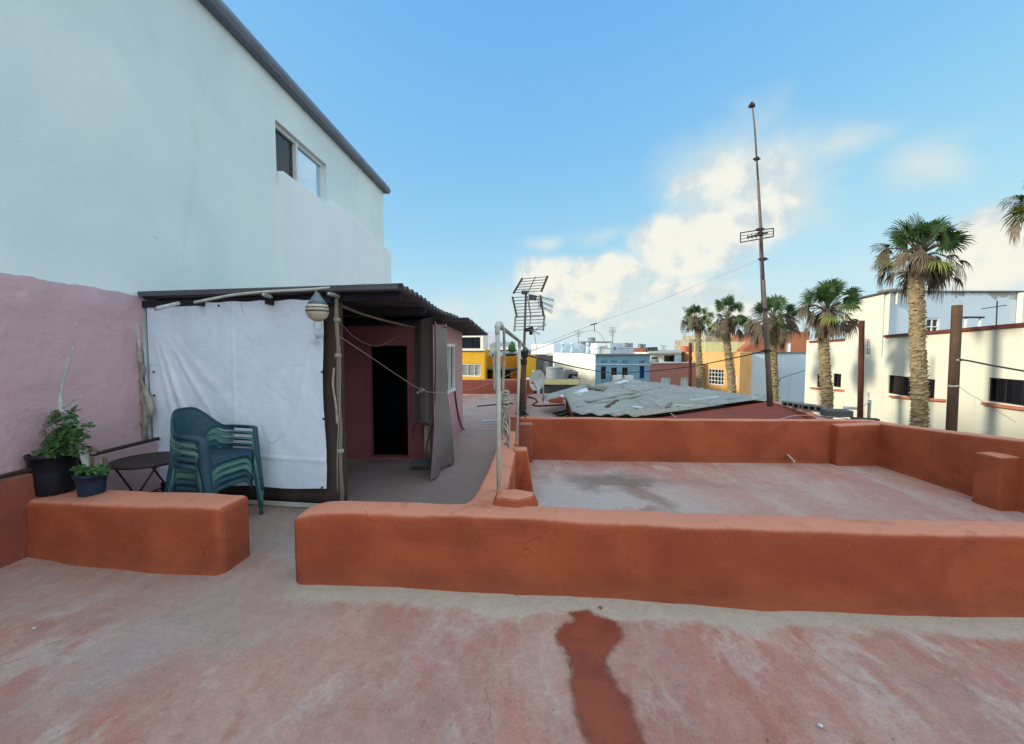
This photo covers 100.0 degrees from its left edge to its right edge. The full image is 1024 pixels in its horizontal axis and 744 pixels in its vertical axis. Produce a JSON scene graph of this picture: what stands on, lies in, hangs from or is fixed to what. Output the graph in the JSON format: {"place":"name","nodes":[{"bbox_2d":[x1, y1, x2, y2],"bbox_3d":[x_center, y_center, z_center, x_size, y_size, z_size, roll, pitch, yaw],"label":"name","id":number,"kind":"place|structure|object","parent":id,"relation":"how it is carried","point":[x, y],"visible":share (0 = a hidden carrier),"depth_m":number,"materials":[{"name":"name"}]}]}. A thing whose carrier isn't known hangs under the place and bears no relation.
{"place":"outdoors","nodes":[
{"label":"outdoors","id":0,"kind":"place"},
{"bbox_2d":[485,331,494,346],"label":"pale house","id":1,"kind":"structure","parent":0,"point":[491,336],"depth_m":26.92,"materials":[{"name":"paint"}]},
{"bbox_2d":[0,448,1023,743],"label":"terrace floor","id":2,"kind":"structure","parent":0,"point":[258,646],"depth_m":2.40,"materials":[{"name":"concrete"}]},
{"bbox_2d":[0,473,40,567],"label":"ledge","id":3,"kind":"object","parent":2,"relation":"on","point":[17,494],"visible":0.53,"depth_m":3.41,"materials":[{"name":"paint"}]},
{"bbox_2d":[0,437,159,478],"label":"pipe","id":4,"kind":"object","parent":3,"relation":"on","point":[14,473],"visible":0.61,"depth_m":4.13,"materials":[{"name":"metal"}]},
{"bbox_2d":[94,441,160,491],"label":"wall","id":5,"kind":"structure","parent":2,"relation":"on","point":[135,479],"depth_m":4.46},
{"bbox_2d":[27,489,249,575],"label":"parapet","id":6,"kind":"structure","parent":2,"relation":"on","point":[181,533],"depth_m":3.31,"materials":[{"name":"paint"}]},
{"bbox_2d":[23,453,78,496],"bbox_3d":[-3.922,0.854,3.674,0.332,0.335,0.332,0,3,0],"label":"flower pot","id":7,"kind":"object","parent":6,"relation":"on","point":[51,475],"visible":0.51,"depth_m":3.57,"materials":[{"name":"black plastic"}]},
{"bbox_2d":[32,347,95,458],"bbox_3d":[-3.853,0.362,3.623,0.742,1.137,0.341,0,3,0],"label":"shrub","id":8,"kind":"object","parent":7,"relation":"in","point":[64,437],"visible":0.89,"depth_m":3.59,"materials":[{"name":"green plant"}]},
{"bbox_2d":[71,469,108,497],"bbox_3d":[-3.506,0.928,3.578,0.228,0.185,0.228,0,3,0],"label":"flower pot","id":9,"kind":"object","parent":6,"relation":"on","point":[89,485],"visible":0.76,"depth_m":3.51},
{"bbox_2d":[69,446,110,475],"bbox_3d":[-3.503,0.763,3.557,0.540,0.282,0.235,3,4,42],"label":"succulent","id":10,"kind":"object","parent":9,"relation":"in","point":[88,466],"visible":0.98,"depth_m":3.55,"materials":[{"name":"green plant"}]},
{"bbox_2d":[108,451,170,491],"bbox_3d":[-3.500,1.155,4.172,0.636,0.631,0.636,0,3,0],"label":"round table","id":11,"kind":"object","parent":2,"relation":"on","point":[154,460],"visible":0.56,"depth_m":4.04,"materials":[{"name":"metal"}]},
{"bbox_2d":[170,446,262,514],"bbox_3d":[-2.919,1.033,4.144,0.633,0.861,0.644,1,3,13],"label":"plastic chair","id":12,"kind":"object","parent":2,"relation":"on","point":[192,489],"visible":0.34,"depth_m":3.96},
{"bbox_2d":[170,440,262,508],"bbox_3d":[-2.911,0.969,4.137,0.633,0.861,0.644,1,3,12],"label":"plastic chair","id":13,"kind":"object","parent":12,"relation":"on","point":[217,482],"visible":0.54,"depth_m":4.05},
{"bbox_2d":[170,434,263,502],"bbox_3d":[-2.903,0.906,4.130,0.633,0.861,0.644,1,3,13],"label":"plastic chair","id":14,"kind":"object","parent":13,"relation":"on","point":[221,473],"visible":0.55,"depth_m":3.99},
{"bbox_2d":[168,424,263,496],"bbox_3d":[-2.895,0.842,4.121,0.633,0.861,0.644,1,3,12],"label":"plastic chair","id":15,"kind":"object","parent":14,"relation":"on","point":[223,465],"visible":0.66,"depth_m":4.07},
{"bbox_2d":[164,407,264,492],"bbox_3d":[-2.887,0.778,4.114,0.633,0.861,0.644,1,3,13],"label":"plastic chair","id":16,"kind":"object","parent":15,"relation":"on","point":[192,425],"visible":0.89,"depth_m":4.13,"materials":[{"name":"plastic"}]},
{"bbox_2d":[332,298,343,500],"bbox_3d":[-1.778,0.352,4.383,0.099,2.201,0.074,0,3,0],"label":"lean to post","id":17,"kind":"object","parent":2,"relation":"on","point":[337,356],"visible":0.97,"depth_m":4.36,"materials":[{"name":"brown wood"}]},
{"bbox_2d":[341,337,516,392],"bbox_3d":[-0.933,-0.065,5.002,1.994,0.664,0.437,-1,4,-24],"label":"clothesline","id":18,"kind":"object","parent":17,"relation":"attached to","point":[410,383],"visible":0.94,"depth_m":5.13,"materials":[{"name":"fabric"}]},
{"bbox_2d":[410,458,431,466],"bbox_3d":[-1.262,1.274,6.032,0.300,0.070,0.200,0,3,-6],"label":"doorstep block","id":19,"kind":"object","parent":2,"relation":"on","point":[418,463],"depth_m":5.94,"materials":[{"name":"concrete"}]},
{"bbox_2d":[466,431,518,504],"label":"parapet","id":20,"kind":"structure","parent":2,"relation":"on","point":[486,493],"depth_m":4.00,"materials":[{"name":"paint"}]},
{"bbox_2d":[495,321,528,494],"bbox_3d":[0.034,0.226,4.713,0.092,1.394,2.944,0,3,6],"label":"clothesline stand","id":21,"kind":"object","parent":20,"relation":"on","point":[499,325],"visible":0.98,"depth_m":3.27,"materials":[{"name":"grey metal"}]},
{"bbox_2d":[492,350,496,390],"bbox_3d":[-0.129,-0.011,3.233,0.022,0.308,0.042,2,4,37],"label":"rope","id":22,"kind":"object","parent":21,"relation":"hanging from","point":[494,377],"visible":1,"depth_m":3.22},
{"bbox_2d":[501,329,509,409],"bbox_3d":[-0.064,-0.020,3.469,0.080,0.656,0.088,-3,4,-40],"label":"rope coil","id":23,"kind":"object","parent":21,"relation":"hanging from","point":[504,401],"visible":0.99,"depth_m":3.47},
{"bbox_2d":[501,407,509,447],"bbox_3d":[-0.063,0.447,3.481,0.100,0.342,0.097,0,3,0],"label":"rope tail","id":24,"kind":"object","parent":23,"relation":"hanging from","point":[504,430],"visible":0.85,"depth_m":3.47},
{"bbox_2d":[503,405,519,446],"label":"wall block","id":25,"kind":"structure","parent":2,"relation":"on","point":[512,411],"depth_m":6.03,"materials":[{"name":"concrete"}]},
{"bbox_2d":[513,447,532,491],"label":"buttress","id":26,"kind":"structure","parent":2,"relation":"on","point":[523,478],"depth_m":4.83,"materials":[{"name":"paint"}]},
{"bbox_2d":[519,422,532,462],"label":"pier","id":27,"kind":"structure","parent":2,"relation":"on","point":[525,434],"depth_m":6.34,"materials":[{"name":"paint"}]},
{"bbox_2d":[555,610,644,743],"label":"damp patch","id":28,"kind":"object","parent":2,"relation":"on","point":[588,639],"visible":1,"depth_m":2.16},
{"bbox_2d":[294,501,1023,617],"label":"parapet","id":29,"kind":"structure","parent":2,"relation":"on","point":[881,566],"depth_m":2.88,"materials":[{"name":"paint"}]},
{"bbox_2d":[493,489,537,507],"bbox_3d":[0.024,0.972,3.292,0.360,0.085,0.299,0,3,0],"label":"plaster lump","id":30,"kind":"object","parent":29,"relation":"on","point":[515,498],"visible":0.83,"depth_m":3.21,"materials":[{"name":"paint"}]},
{"bbox_2d":[520,417,871,463],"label":"parapet","id":31,"kind":"structure","parent":2,"relation":"on","point":[681,440],"depth_m":6.37,"materials":[{"name":"paint"}]},
{"bbox_2d":[830,422,879,465],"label":"pier","id":32,"kind":"structure","parent":2,"relation":"on","point":[854,444],"depth_m":6.17,"materials":[{"name":"paint"}]},
{"bbox_2d":[871,420,1023,512],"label":"parapet","id":33,"kind":"structure","parent":2,"relation":"on","point":[942,458],"depth_m":5.28,"materials":[{"name":"paint"}]},
{"bbox_2d":[971,452,1019,510],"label":"pier","id":34,"kind":"structure","parent":2,"relation":"on","point":[996,481],"depth_m":4.51,"materials":[{"name":"paint"}]},
{"bbox_2d":[517,354,535,377],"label":"ochre house","id":35,"kind":"structure","parent":0,"point":[531,364],"depth_m":18.48,"materials":[{"name":"paint"}]},
{"bbox_2d":[512,276,553,417],"bbox_3d":[0.284,-0.330,6.086,0.583,2.006,0.397,0,3,0],"label":"aerial mast","id":36,"kind":"object","parent":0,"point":[522,402],"visible":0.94,"depth_m":6.14,"materials":[{"name":"grey metal"}]},
{"bbox_2d":[546,343,589,353],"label":"pale blue house","id":37,"kind":"structure","parent":0,"point":[583,348],"depth_m":35.94,"materials":[{"name":"paint"}]},
{"bbox_2d":[453,394,731,447],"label":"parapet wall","id":38,"kind":"structure","parent":0,"point":[477,432],"depth_m":10.96,"materials":[{"name":"concrete"}]},
{"bbox_2d":[343,324,462,458],"bbox_3d":[-2.525,0.208,7.694,2.992,2.112,2.460,0,3,0],"label":"hut","id":39,"kind":"object","parent":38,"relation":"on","point":[378,404],"visible":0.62,"depth_m":6.58,"materials":[{"name":"paint"}]},
{"bbox_2d":[138,283,487,335],"bbox_3d":[-2.286,-0.821,6.836,3.501,0.385,5.737,0,3,0],"label":"lean to roof","id":40,"kind":"object","parent":39,"relation":"on","point":[401,303],"visible":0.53,"depth_m":4.64,"materials":[{"name":"metal"}]},
{"bbox_2d":[153,302,179,310],"bbox_3d":[-3.441,-0.660,4.290,0.040,0.127,0.374,-1,3,-9],"label":"pipe end","id":41,"kind":"object","parent":40,"relation":"attached to","point":[165,306],"visible":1,"depth_m":4.25,"materials":[{"name":"white plastic"}]},
{"bbox_2d":[147,299,326,488],"bbox_3d":[-2.968,0.244,4.579,2.084,2.006,0.047,0,3,8],"label":"tarpaulin","id":42,"kind":"object","parent":40,"relation":"attached to","point":[259,364],"visible":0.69,"depth_m":4.56,"materials":[{"name":"fabric"}]},
{"bbox_2d":[161,301,347,507],"bbox_3d":[-2.882,0.343,4.632,2.281,2.170,0.099,0,3,8],"label":"shade net","id":43,"kind":"object","parent":40,"relation":"attached to","point":[306,498],"visible":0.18,"depth_m":4.55,"materials":[{"name":"black plastic"}]},
{"bbox_2d":[193,283,374,303],"bbox_3d":[-2.189,-0.757,4.124,1.739,0.202,0.026,0,3,0],"label":"pole","id":44,"kind":"object","parent":40,"relation":"attached to","point":[258,292],"visible":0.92,"depth_m":4.11,"materials":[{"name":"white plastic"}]},
{"bbox_2d":[305,291,328,329],"bbox_3d":[-1.855,-0.586,4.093,0.212,0.378,0.212,0,3,0],"label":"hanging buoy","id":45,"kind":"object","parent":40,"relation":"hanging from","point":[317,308],"visible":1,"depth_m":4.03,"materials":[{"name":"plastic"}]},
{"bbox_2d":[342,305,417,328],"bbox_3d":[-1.565,-0.641,5.190,0.129,0.198,1.496,1,3,20],"label":"roof pole","id":46,"kind":"object","parent":40,"relation":"hanging from","point":[360,313],"visible":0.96,"depth_m":5.17,"materials":[{"name":"brown wood"}]},
{"bbox_2d":[413,316,453,478],"bbox_3d":[-1.118,0.306,5.822,0.563,2.055,0.910,0,3,0],"label":"curtain","id":47,"kind":"object","parent":40,"relation":"hanging from","point":[443,454],"visible":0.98,"depth_m":5.76,"materials":[{"name":"fabric"}]},
{"bbox_2d":[424,425,429,456],"bbox_3d":[-1.148,0.936,5.820,0.080,0.440,0.045,0,3,0],"label":"rag","id":48,"kind":"object","parent":47,"relation":"hanging from","point":[426,430],"visible":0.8,"depth_m":5.82,"materials":[{"name":"fabric"}]},
{"bbox_2d":[447,344,455,393],"bbox_3d":[-1.111,-0.066,7.609,0.119,0.865,0.765,0,3,0],"label":"window","id":49,"kind":"structure","parent":39,"relation":"in","point":[450,370],"depth_m":7.63,"materials":[{"name":"white glass"}]},
{"bbox_2d":[462,379,533,393],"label":"parapet","id":50,"kind":"structure","parent":38,"relation":"on","point":[510,385],"depth_m":15.81,"materials":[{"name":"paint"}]},
{"bbox_2d":[528,396,564,406],"bbox_3d":[0.651,0.917,13.483,0.928,0.038,2.242,-2,4,-26],"label":"hose","id":51,"kind":"object","parent":38,"relation":"on","point":[543,405],"visible":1,"depth_m":12.58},
{"bbox_2d":[544,384,591,402],"bbox_3d":[1.655,0.769,13.119,1.394,0.684,4.859,2,4,26],"label":"lean to","id":52,"kind":"object","parent":38,"relation":"on","point":[554,397],"visible":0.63,"depth_m":11.79,"materials":[{"name":"metal"}]},
{"bbox_2d":[529,370,544,400],"bbox_3d":[0.655,0.367,11.295,0.397,0.850,0.361,0,3,0],"label":"satellite dish","id":53,"kind":"object","parent":52,"relation":"on","point":[536,380],"visible":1,"depth_m":11.34,"materials":[{"name":"white metal"}]},
{"bbox_2d":[563,378,804,418],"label":"outbuilding","id":54,"kind":"structure","parent":38,"relation":"on","point":[745,406],"depth_m":10.66,"materials":[{"name":"metal"}]},
{"bbox_2d":[585,386,606,390],"bbox_3d":[2.364,0.457,12.210,0.588,0.102,0.398,2,4,28],"label":"board","id":55,"kind":"object","parent":54,"relation":"on","point":[600,388],"visible":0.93,"depth_m":12.16,"materials":[{"name":"grey wood"}]},
{"bbox_2d":[576,394,646,406],"bbox_3d":[2.532,0.688,10.569,3.076,0.071,0.050,-3,4,-44],"label":"batten","id":56,"kind":"object","parent":54,"relation":"on","point":[611,400],"visible":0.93,"depth_m":10.39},
{"bbox_2d":[584,387,662,401],"bbox_3d":[3.156,0.581,11.677,0.160,0.097,3.990,3,4,43],"label":"ridge board","id":57,"kind":"object","parent":54,"relation":"on","point":[611,396],"visible":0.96,"depth_m":11.16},
{"bbox_2d":[766,400,826,418],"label":"parapet","id":58,"kind":"structure","parent":38,"relation":"on","point":[798,412],"depth_m":9.65,"materials":[{"name":"concrete"}]},
{"bbox_2d":[740,102,773,406],"bbox_3d":[5.233,-2.443,9.107,0.914,6.411,0.301,0,3,0],"label":"tall mast","id":59,"kind":"object","parent":58,"relation":"on","point":[766,350],"visible":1,"depth_m":9.18,"materials":[{"name":"metal"}]},
{"bbox_2d":[528,351,762,372],"bbox_3d":[3.733,-0.117,10.199,3.999,0.809,9.785,1,3,21],"label":"overhead cable","id":60,"kind":"object","parent":59,"relation":"attached to","point":[640,371],"visible":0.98,"depth_m":11.05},
{"bbox_2d":[781,400,803,406],"bbox_3d":[6.965,0.805,10.663,0.200,0.140,0.420,-2,4,-27],"label":"concrete block","id":61,"kind":"object","parent":58,"relation":"on","point":[785,403],"depth_m":10.71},
{"bbox_2d":[792,402,815,409],"bbox_3d":[6.838,0.809,10.062,0.200,0.140,0.420,-2,4,-28],"label":"concrete block","id":62,"kind":"object","parent":58,"relation":"on","point":[796,405],"depth_m":10.11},
{"bbox_2d":[801,404,826,412],"bbox_3d":[6.658,0.796,9.460,0.200,0.140,0.420,-2,4,-30],"label":"concrete block","id":63,"kind":"object","parent":58,"relation":"on","point":[811,407],"depth_m":9.45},
{"bbox_2d":[820,408,853,416],"bbox_3d":[6.389,0.803,8.459,0.460,0.130,0.300,1,3,11],"label":"concrete slab","id":64,"kind":"object","parent":58,"relation":"on","point":[836,412],"depth_m":8.33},
{"bbox_2d":[610,343,632,353],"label":"pale blue house","id":65,"kind":"structure","parent":0,"point":[619,345],"depth_m":35.16,"materials":[{"name":"paint"}]},
{"bbox_2d":[593,348,651,385],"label":"blue house","id":66,"kind":"structure","parent":0,"point":[624,362],"depth_m":23.13,"materials":[{"name":"paint"}]},
{"bbox_2d":[222,0,1023,349],"label":"sky","id":67,"kind":"structure","parent":0,"point":[604,150],"materials":[{"name":"blue"}]},
{"bbox_2d":[650,361,703,386],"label":"rose house","id":68,"kind":"structure","parent":0,"point":[677,377],"depth_m":27.50,"materials":[{"name":"paint"}]},
{"bbox_2d":[633,350,682,361],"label":"rooftop shack","id":69,"kind":"structure","parent":68,"relation":"on","point":[666,356],"depth_m":30.07,"materials":[{"name":"paint"}]},
{"bbox_2d":[664,355,673,361],"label":"window","id":70,"kind":"structure","parent":69,"relation":"in","point":[667,358],"depth_m":30.08,"materials":[{"name":"black glass"}]},
{"bbox_2d":[682,334,731,341],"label":"crumbling house","id":71,"kind":"structure","parent":0,"point":[706,338],"depth_m":35.91,"materials":[{"name":"paint"}]},
{"bbox_2d":[681,352,739,392],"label":"apricot house","id":72,"kind":"structure","parent":0,"point":[715,375],"depth_m":27.53,"materials":[{"name":"paint"}]},
{"bbox_2d":[708,369,723,384],"bbox_3d":[13.123,0.302,27.546,0.568,1.013,1.044,0,3,0],"label":"window","id":73,"kind":"structure","parent":72,"relation":"in","point":[716,376],"depth_m":27.57,"materials":[{"name":"white concrete"}]},
{"label":"ground","id":74,"kind":"structure","parent":0,"visible":0},
{"bbox_2d":[0,0,390,473],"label":"white building","id":75,"kind":"structure","parent":74,"relation":"on","point":[156,145],"depth_m":4.57,"materials":[{"name":"paint"}]},
{"bbox_2d":[136,321,141,361],"bbox_3d":[-4.004,-0.327,4.604,0.030,0.431,0.041,1,4,22],"label":"stick","id":76,"kind":"object","parent":75,"relation":"attached to","point":[138,333],"visible":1,"depth_m":4.59,"materials":[{"name":"grey wood"}]},
{"bbox_2d":[136,343,153,439],"bbox_3d":[-3.957,0.232,4.646,0.130,1.090,0.070,0,3,0],"label":"rag","id":77,"kind":"object","parent":75,"relation":"hanging from","point":[147,401],"visible":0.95,"depth_m":4.64,"materials":[{"name":"fabric"}]},
{"bbox_2d":[275,123,323,200],"bbox_3d":[-3.961,-3.675,7.971,0.106,1.070,1.767,0,3,3],"label":"window","id":78,"kind":"structure","parent":75,"relation":"in","point":[291,158],"depth_m":7.93,"materials":[{"name":"clear glass"}]},
{"bbox_2d":[462,349,490,379],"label":"yellow house","id":79,"kind":"structure","parent":74,"relation":"on","point":[474,363],"depth_m":17.81,"materials":[{"name":"paint"}]},
{"bbox_2d":[462,336,487,349],"bbox_3d":[-2.061,-1.284,20.761,1.623,1.010,4.400,0,3,0],"label":"rooftop room","id":80,"kind":"object","parent":79,"relation":"on","point":[474,342],"visible":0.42,"depth_m":18.77,"materials":[{"name":"paint"}]},
{"bbox_2d":[462,337,479,348],"bbox_3d":[-2.003,-1.275,18.804,1.309,0.492,0.369,0,3,0],"label":"window","id":81,"kind":"structure","parent":80,"relation":"in","point":[467,342],"depth_m":18.76,"materials":[{"name":"black glass"}]},
{"bbox_2d":[487,355,516,379],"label":"ochre house","id":82,"kind":"structure","parent":74,"relation":"on","point":[510,364],"depth_m":19.42,"materials":[{"name":"paint"}]},
{"bbox_2d":[489,351,517,355],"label":"rooftop shack","id":83,"kind":"structure","parent":82,"relation":"on","point":[508,353],"depth_m":21.57,"materials":[{"name":"concrete"}]},
{"bbox_2d":[531,344,550,354],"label":"pale house","id":84,"kind":"structure","parent":74,"relation":"on","point":[545,349],"depth_m":39.21,"materials":[{"name":"paint"}]},
{"bbox_2d":[532,354,552,372],"bbox_3d":[2.190,2.949,31.217,1.264,8.371,6.000,0,3,0],"label":"stone ruin","id":85,"kind":"object","parent":74,"relation":"on","point":[539,364],"visible":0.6,"depth_m":28.01,"materials":[{"name":"stone"}]},
{"bbox_2d":[540,373,579,393],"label":"garage","id":86,"kind":"structure","parent":74,"relation":"on","point":[548,389],"depth_m":16.83,"materials":[{"name":"concrete"}]},
{"bbox_2d":[546,367,562,378],"bbox_3d":[1.784,0.038,18.031,0.755,0.532,0.755,0,3,0],"label":"water tank","id":87,"kind":"object","parent":86,"relation":"on","point":[554,372],"visible":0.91,"depth_m":17.72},
{"bbox_2d":[544,379,579,384],"bbox_3d":[1.850,0.384,16.599,1.520,0.200,0.100,0,3,0],"label":"painted band","id":88,"kind":"object","parent":86,"relation":"attached to","point":[562,382],"visible":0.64,"depth_m":16.55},
{"bbox_2d":[563,370,577,377],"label":"animal shed","id":89,"kind":"structure","parent":86,"relation":"on","point":[568,373],"depth_m":18.57,"materials":[{"name":"concrete"}]},
{"bbox_2d":[547,352,594,385],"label":"white house","id":90,"kind":"structure","parent":74,"relation":"on","point":[581,360],"depth_m":23.85,"materials":[{"name":"paint"}]},
{"bbox_2d":[590,343,609,353],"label":"stair house","id":91,"kind":"structure","parent":74,"relation":"on","point":[598,345],"depth_m":33.04,"materials":[{"name":"white paint"}]},
{"bbox_2d":[675,339,702,351],"bbox_3d":[14.937,2.044,36.675,1.139,9.560,3.000,0,3,0],"label":"rooftop room","id":92,"kind":"object","parent":74,"relation":"on","point":[679,344],"visible":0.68,"depth_m":35.97,"materials":[{"name":"paint"}]},
{"bbox_2d":[688,343,691,386],"bbox_3d":[10.010,2.957,24.207,0.297,9.154,0.194,0,3,0],"label":"wooden pole","id":93,"kind":"object","parent":74,"relation":"on","point":[690,368],"visible":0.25,"depth_m":23.96,"materials":[{"name":"red wood"}]},
{"bbox_2d":[680,304,710,387],"bbox_3d":[11.139,1.613,26.190,1.951,11.617,1.847,2,4,29],"label":"palm tree","id":94,"kind":"object","parent":74,"relation":"on","point":[696,325],"visible":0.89,"depth_m":25.83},
{"bbox_2d":[694,342,744,351],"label":"olive house","id":95,"kind":"structure","parent":74,"relation":"on","point":[712,347],"depth_m":32.66,"materials":[{"name":"paint"}]},
{"bbox_2d":[705,293,749,393],"bbox_3d":[11.182,1.800,22.249,2.376,11.696,2.341,0,3,0],"label":"palm tree","id":96,"kind":"object","parent":74,"relation":"on","point":[724,329],"visible":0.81,"depth_m":22.01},
{"bbox_2d":[719,351,751,394],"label":"apricot house","id":97,"kind":"structure","parent":74,"relation":"on","point":[745,376],"depth_m":26.83,"materials":[{"name":"paint"}]},
{"bbox_2d":[732,332,809,351],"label":"brick red house","id":98,"kind":"structure","parent":74,"relation":"on","point":[794,344],"depth_m":30.52,"materials":[{"name":"paint"}]},
{"bbox_2d":[742,293,801,401],"bbox_3d":[11.209,2.229,18.672,2.456,11.236,2.288,0,3,0],"label":"palm tree","id":99,"kind":"object","parent":74,"relation":"on","point":[780,330],"visible":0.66,"depth_m":18.32,"materials":[{"name":"plant"}]},
{"bbox_2d":[750,352,805,402],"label":"white yard wall","id":100,"kind":"structure","parent":74,"relation":"on","point":[791,388],"depth_m":28.02,"materials":[{"name":"paint"}]},
{"bbox_2d":[794,277,865,418],"bbox_3d":[11.628,2.245,16.088,2.199,11.500,2.428,3,4,38],"label":"palm tree","id":101,"kind":"object","parent":74,"relation":"on","point":[825,322],"visible":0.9,"depth_m":15.73,"materials":[{"name":"plant"}]},
{"bbox_2d":[843,400,870,417],"bbox_3d":[12.081,4.520,15.119,1.089,7.060,0.276,0,3,-9],"label":"street lamp","id":102,"kind":"object","parent":74,"relation":"on","point":[868,403],"visible":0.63,"depth_m":15.04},
{"bbox_2d":[857,320,864,416],"bbox_3d":[11.896,3.167,14.703,0.444,9.814,0.185,0,3,0],"label":"wooden pole","id":103,"kind":"object","parent":74,"relation":"on","point":[860,396],"visible":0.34,"depth_m":14.47,"materials":[{"name":"red wood"}]},
{"bbox_2d":[804,290,1023,438],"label":"cream building","id":104,"kind":"structure","parent":74,"relation":"on","point":[885,317],"depth_m":17.36,"materials":[{"name":"paint"}]},
{"bbox_2d":[834,373,840,386],"bbox_3d":[16.850,0.441,22.015,0.213,0.693,0.994,0,3,0],"label":"window","id":105,"kind":"structure","parent":104,"relation":"in","point":[837,377],"depth_m":22.34,"materials":[{"name":"black glass"}]},
{"bbox_2d":[865,339,869,355],"bbox_3d":[16.108,-1.099,19.349,0.194,0.732,0.467,0,3,0],"label":"window","id":106,"kind":"structure","parent":104,"relation":"in","point":[867,352],"depth_m":19.46,"materials":[{"name":"white glass"}]},
{"bbox_2d":[889,375,934,397],"bbox_3d":[15.255,0.570,16.376,0.727,0.756,2.629,0,3,0],"label":"window","id":107,"kind":"structure","parent":104,"relation":"in","point":[899,385],"depth_m":16.97,"materials":[{"name":"black glass"}]},
{"bbox_2d":[925,318,939,330],"bbox_3d":[17.456,-1.883,17.872,0.593,0.733,0.070,0,3,0],"label":"window","id":108,"kind":"structure","parent":104,"relation":"in","point":[932,324],"depth_m":17.89,"materials":[{"name":"white glass"}]},
{"bbox_2d":[964,318,982,327],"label":"frame posts","id":109,"kind":"object","parent":104,"relation":"on","point":[966,322],"visible":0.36,"depth_m":15.70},
{"bbox_2d":[989,378,1023,405],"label":"window","id":110,"kind":"structure","parent":104,"relation":"in","point":[1009,391],"depth_m":12.34,"materials":[{"name":"black glass"}]},
{"bbox_2d":[868,212,977,427],"bbox_3d":[11.215,1.908,12.143,2.370,12.623,2.434,0,3,0],"label":"palm tree","id":111,"kind":"object","parent":74,"relation":"on","point":[933,273],"visible":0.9,"depth_m":11.79,"materials":[{"name":"plant"}]},
{"bbox_2d":[945,305,962,430],"bbox_3d":[9.533,3.471,9.412,0.304,9.804,0.206,0,3,0],"label":"wooden pole","id":112,"kind":"object","parent":74,"relation":"on","point":[952,404],"visible":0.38,"depth_m":9.16,"materials":[{"name":"brown wood"}]},
{"bbox_2d":[959,359,1023,371],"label":"overhead cable","id":113,"kind":"object","parent":112,"relation":"attached to","point":[992,365],"visible":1,"depth_m":8.61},
{"bbox_2d":[997,187,1023,248],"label":"palm tree","id":114,"kind":"object","parent":74,"relation":"on","point":[1015,229],"visible":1,"depth_m":9.52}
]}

